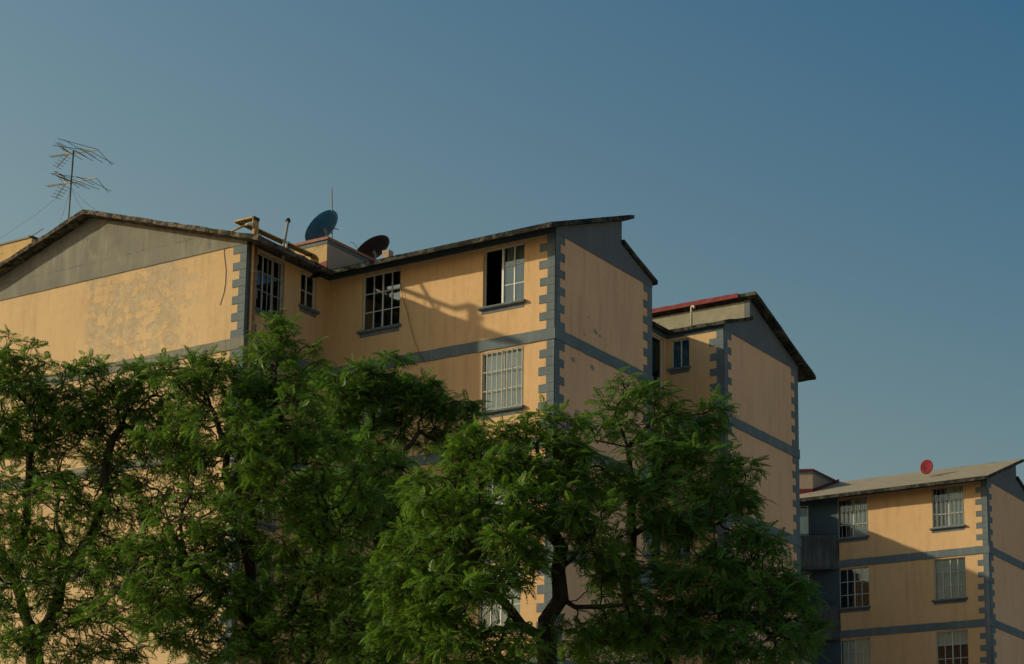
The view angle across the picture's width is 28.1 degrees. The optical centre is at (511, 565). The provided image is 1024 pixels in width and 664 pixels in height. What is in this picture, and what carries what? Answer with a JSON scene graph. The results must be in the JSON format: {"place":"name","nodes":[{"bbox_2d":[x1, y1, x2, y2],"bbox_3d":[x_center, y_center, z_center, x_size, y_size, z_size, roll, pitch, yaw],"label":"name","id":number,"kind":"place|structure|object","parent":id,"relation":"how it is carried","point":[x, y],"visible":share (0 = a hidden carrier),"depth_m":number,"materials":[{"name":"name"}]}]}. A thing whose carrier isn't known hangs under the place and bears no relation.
{"place":"outdoors","nodes":[
{"label":"outdoors","id":0,"kind":"place"},
{"bbox_2d":[0,0,1023,483],"label":"sky","id":1,"kind":"structure","parent":0,"point":[856,167],"materials":[{"name":"blue"}]},
{"bbox_2d":[799,459,1023,663],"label":"apartment building","id":2,"kind":"structure","parent":0,"point":[915,568],"depth_m":69.82,"materials":[{"name":"paint"}]},
{"bbox_2d":[800,506,808,534],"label":"window","id":3,"kind":"structure","parent":2,"relation":"in","point":[803,509],"depth_m":72.03,"materials":[{"name":"white glass"}]},
{"bbox_2d":[836,497,868,542],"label":"window","id":4,"kind":"structure","parent":2,"relation":"in","point":[856,524],"depth_m":71.15,"materials":[{"name":"grey glass"}]},
{"bbox_2d":[838,567,870,612],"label":"window","id":5,"kind":"structure","parent":2,"relation":"in","point":[855,582],"depth_m":70.74,"materials":[{"name":"glass"}]},
{"bbox_2d":[841,638,870,663],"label":"window","id":6,"kind":"structure","parent":2,"relation":"in","point":[855,651],"depth_m":70.35,"materials":[{"name":"grey glass"}]},
{"bbox_2d":[920,460,932,473],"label":"satellite dish","id":7,"kind":"object","parent":2,"relation":"attached to","point":[926,466],"visible":1,"depth_m":71.06,"materials":[{"name":"red paint"}]},
{"bbox_2d":[930,485,965,532],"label":"window","id":8,"kind":"structure","parent":2,"relation":"in","point":[951,501],"depth_m":69.32,"materials":[{"name":"white metal"}]},
{"bbox_2d":[932,557,967,604],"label":"window","id":9,"kind":"structure","parent":2,"relation":"in","point":[950,575],"depth_m":68.90,"materials":[{"name":"grey glass"}]},
{"bbox_2d":[936,630,968,663],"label":"window","id":10,"kind":"structure","parent":2,"relation":"in","point":[956,652],"depth_m":68.48,"materials":[{"name":"white metal"}]},
{"label":"ground","id":11,"kind":"structure","parent":0,"visible":0},
{"bbox_2d":[0,209,815,663],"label":"apartment building","id":12,"kind":"structure","parent":11,"relation":"on","point":[506,323],"depth_m":48.27,"materials":[{"name":"paint"}]},
{"bbox_2d":[0,236,37,261],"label":"rooftop parapet","id":13,"kind":"structure","parent":12,"relation":"on","point":[8,249],"depth_m":55.70,"materials":[{"name":"paint"}]},
{"bbox_2d":[1,139,113,237],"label":"television antenna","id":14,"kind":"object","parent":12,"relation":"on","point":[71,182],"visible":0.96,"depth_m":52.68,"materials":[{"name":"metal"}]},
{"bbox_2d":[231,223,255,663],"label":"gas pipe","id":15,"kind":"object","parent":12,"relation":"attached to","point":[253,256],"visible":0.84,"depth_m":46.85,"materials":[{"name":"metal"}]},
{"bbox_2d":[243,569,273,632],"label":"window","id":16,"kind":"structure","parent":12,"relation":"in","point":[258,569],"depth_m":46.40,"materials":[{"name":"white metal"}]},
{"bbox_2d":[248,462,278,532],"bbox_3d":[-5.718,-1.594,46.608,0.258,1.545,1.160,-6,-13,32],"label":"window","id":17,"kind":"structure","parent":12,"relation":"in","point":[262,526],"depth_m":46.70,"materials":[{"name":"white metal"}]},
{"bbox_2d":[252,357,280,418],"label":"window","id":18,"kind":"structure","parent":12,"relation":"in","point":[272,364],"depth_m":47.32,"materials":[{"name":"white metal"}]},
{"bbox_2d":[254,252,284,324],"bbox_3d":[-5.637,-6.443,47.547,0.210,1.545,1.160,-6,-13,32],"label":"window","id":19,"kind":"structure","parent":12,"relation":"in","point":[269,284],"depth_m":47.65,"materials":[{"name":"black glass"}]},
{"bbox_2d":[234,216,318,663],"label":"gas pipe bundle","id":20,"kind":"object","parent":12,"relation":"attached to","point":[256,220],"visible":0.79,"depth_m":47.22,"materials":[{"name":"yellow metal"}]},
{"bbox_2d":[282,218,290,259],"bbox_3d":[-5.318,-7.675,48.051,0.120,1.167,0.443,-2,-11,12],"label":"vent pipe","id":21,"kind":"object","parent":12,"relation":"on","point":[287,220],"visible":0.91,"depth_m":48.04,"materials":[{"name":"metal"}]},
{"bbox_2d":[297,376,313,414],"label":"window","id":22,"kind":"structure","parent":12,"relation":"in","point":[305,376],"depth_m":48.36,"materials":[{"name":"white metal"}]},
{"bbox_2d":[298,272,319,317],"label":"window","id":23,"kind":"structure","parent":12,"relation":"in","point":[306,305],"depth_m":48.86,"materials":[{"name":"black glass"}]},
{"bbox_2d":[305,210,338,240],"bbox_3d":[-4.816,-8.475,51.742,0.776,0.919,0.939,-6,-13,32],"label":"satellite dish","id":24,"kind":"object","parent":12,"relation":"on","point":[319,225],"visible":0.86,"depth_m":51.62,"materials":[{"name":"blue paint"}]},
{"bbox_2d":[331,188,332,237],"bbox_3d":[-4.524,-8.788,51.461,0.096,1.471,0.036,-6,-13,32],"label":"mast","id":25,"kind":"object","parent":12,"relation":"on","point":[331,215],"visible":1,"depth_m":51.45,"materials":[{"name":"metal"}]},
{"bbox_2d":[357,235,389,258],"bbox_3d":[-3.615,-8.041,52.891,0.882,0.858,0.918,-6,-13,32],"label":"satellite dish","id":26,"kind":"object","parent":12,"relation":"on","point":[374,247],"visible":0.77,"depth_m":52.76,"materials":[{"name":"paint"}]},
{"bbox_2d":[356,269,400,337],"bbox_3d":[-3.113,-6.221,48.519,1.240,1.545,0.210,-6,-13,32],"label":"window","id":27,"kind":"structure","parent":12,"relation":"in","point":[373,331],"depth_m":48.55,"materials":[{"name":"white metal"}]},
{"bbox_2d":[360,371,397,435],"bbox_3d":[-3.131,-3.793,48.062,1.240,1.545,0.256,-6,-13,32],"label":"window","id":28,"kind":"structure","parent":12,"relation":"in","point":[365,421],"depth_m":48.30,"materials":[{"name":"white metal"}]},
{"bbox_2d":[382,249,392,257],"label":"block pier","id":29,"kind":"structure","parent":12,"relation":"on","point":[387,253],"depth_m":50.83,"materials":[{"name":"paint"}]},
{"bbox_2d":[396,263,423,359],"bbox_3d":[-2.408,-5.995,47.953,0.948,2.728,0.011,-6,-13,32],"label":"cable","id":30,"kind":"object","parent":12,"relation":"hanging from","point":[407,312],"visible":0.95,"depth_m":47.96,"materials":[{"name":"black rubber"}]},
{"bbox_2d":[477,564,520,634],"bbox_3d":[-0.278,0.727,45.256,1.240,1.545,0.258,-6,-13,32],"label":"window","id":31,"kind":"structure","parent":12,"relation":"in","point":[502,616],"depth_m":45.24,"materials":[{"name":"grey glass"}]},
{"bbox_2d":[480,458,520,523],"bbox_3d":[-0.247,-1.697,45.732,1.240,1.545,0.258,-6,-13,32],"label":"window","id":32,"kind":"structure","parent":12,"relation":"in","point":[497,502],"depth_m":45.84,"materials":[{"name":"white metal"}]},
{"bbox_2d":[478,243,525,314],"bbox_3d":[-0.187,-6.544,46.682,1.240,1.545,0.257,-6,-13,32],"label":"window","id":33,"kind":"structure","parent":12,"relation":"in","point":[515,255],"depth_m":46.66,"materials":[{"name":"grey glass"}]},
{"bbox_2d":[479,347,524,418],"bbox_3d":[-0.217,-4.121,46.207,1.240,1.545,0.259,-6,-13,32],"label":"window","id":34,"kind":"structure","parent":12,"relation":"in","point":[504,371],"depth_m":46.26,"materials":[{"name":"white metal"}]},
{"bbox_2d":[652,335,661,395],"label":"window","id":35,"kind":"structure","parent":12,"relation":"in","point":[656,342],"depth_m":53.42,"materials":[{"name":"white metal"}]},
{"bbox_2d":[652,536,661,583],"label":"window","id":36,"kind":"structure","parent":12,"relation":"in","point":[660,547],"depth_m":52.47,"materials":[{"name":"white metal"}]},
{"bbox_2d":[667,338,690,374],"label":"window","id":37,"kind":"structure","parent":12,"relation":"in","point":[680,348],"depth_m":53.55,"materials":[{"name":"blue glass"}]},
{"bbox_2d":[671,547,691,559],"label":"window","id":38,"kind":"structure","parent":12,"relation":"in","point":[683,553],"depth_m":52.30,"materials":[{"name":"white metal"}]},
{"bbox_2d":[690,305,694,325],"bbox_3d":[4.801,-6.602,54.428,0.071,0.681,0.172,9,-14,-36],"label":"vent elbow","id":39,"kind":"object","parent":12,"relation":"on","point":[691,318],"visible":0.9,"depth_m":54.46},
{"label":"lawn","id":40,"kind":"structure","parent":0,"visible":0},
{"bbox_2d":[0,325,210,663],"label":"jacaranda tree","id":41,"kind":"object","parent":40,"relation":"on","point":[32,638],"visible":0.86,"depth_m":31.30,"materials":[{"name":"green plant"}]},
{"bbox_2d":[69,307,413,663],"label":"jacaranda tree","id":42,"kind":"object","parent":40,"relation":"on","point":[257,429],"visible":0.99,"depth_m":29.74,"materials":[{"name":"green plant"}]},
{"bbox_2d":[271,349,494,663],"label":"jacaranda tree","id":43,"kind":"object","parent":40,"relation":"on","point":[404,394],"visible":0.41,"depth_m":37.77,"materials":[{"name":"green plant"}]},
{"bbox_2d":[344,394,685,663],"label":"jacaranda tree","id":44,"kind":"object","parent":40,"relation":"on","point":[465,505],"visible":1,"depth_m":27.45,"materials":[{"name":"green plant"}]},
{"bbox_2d":[563,366,836,663],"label":"jacaranda tree","id":45,"kind":"object","parent":40,"relation":"on","point":[739,578],"visible":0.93,"depth_m":28.47,"materials":[{"name":"green plant"}]}
]}

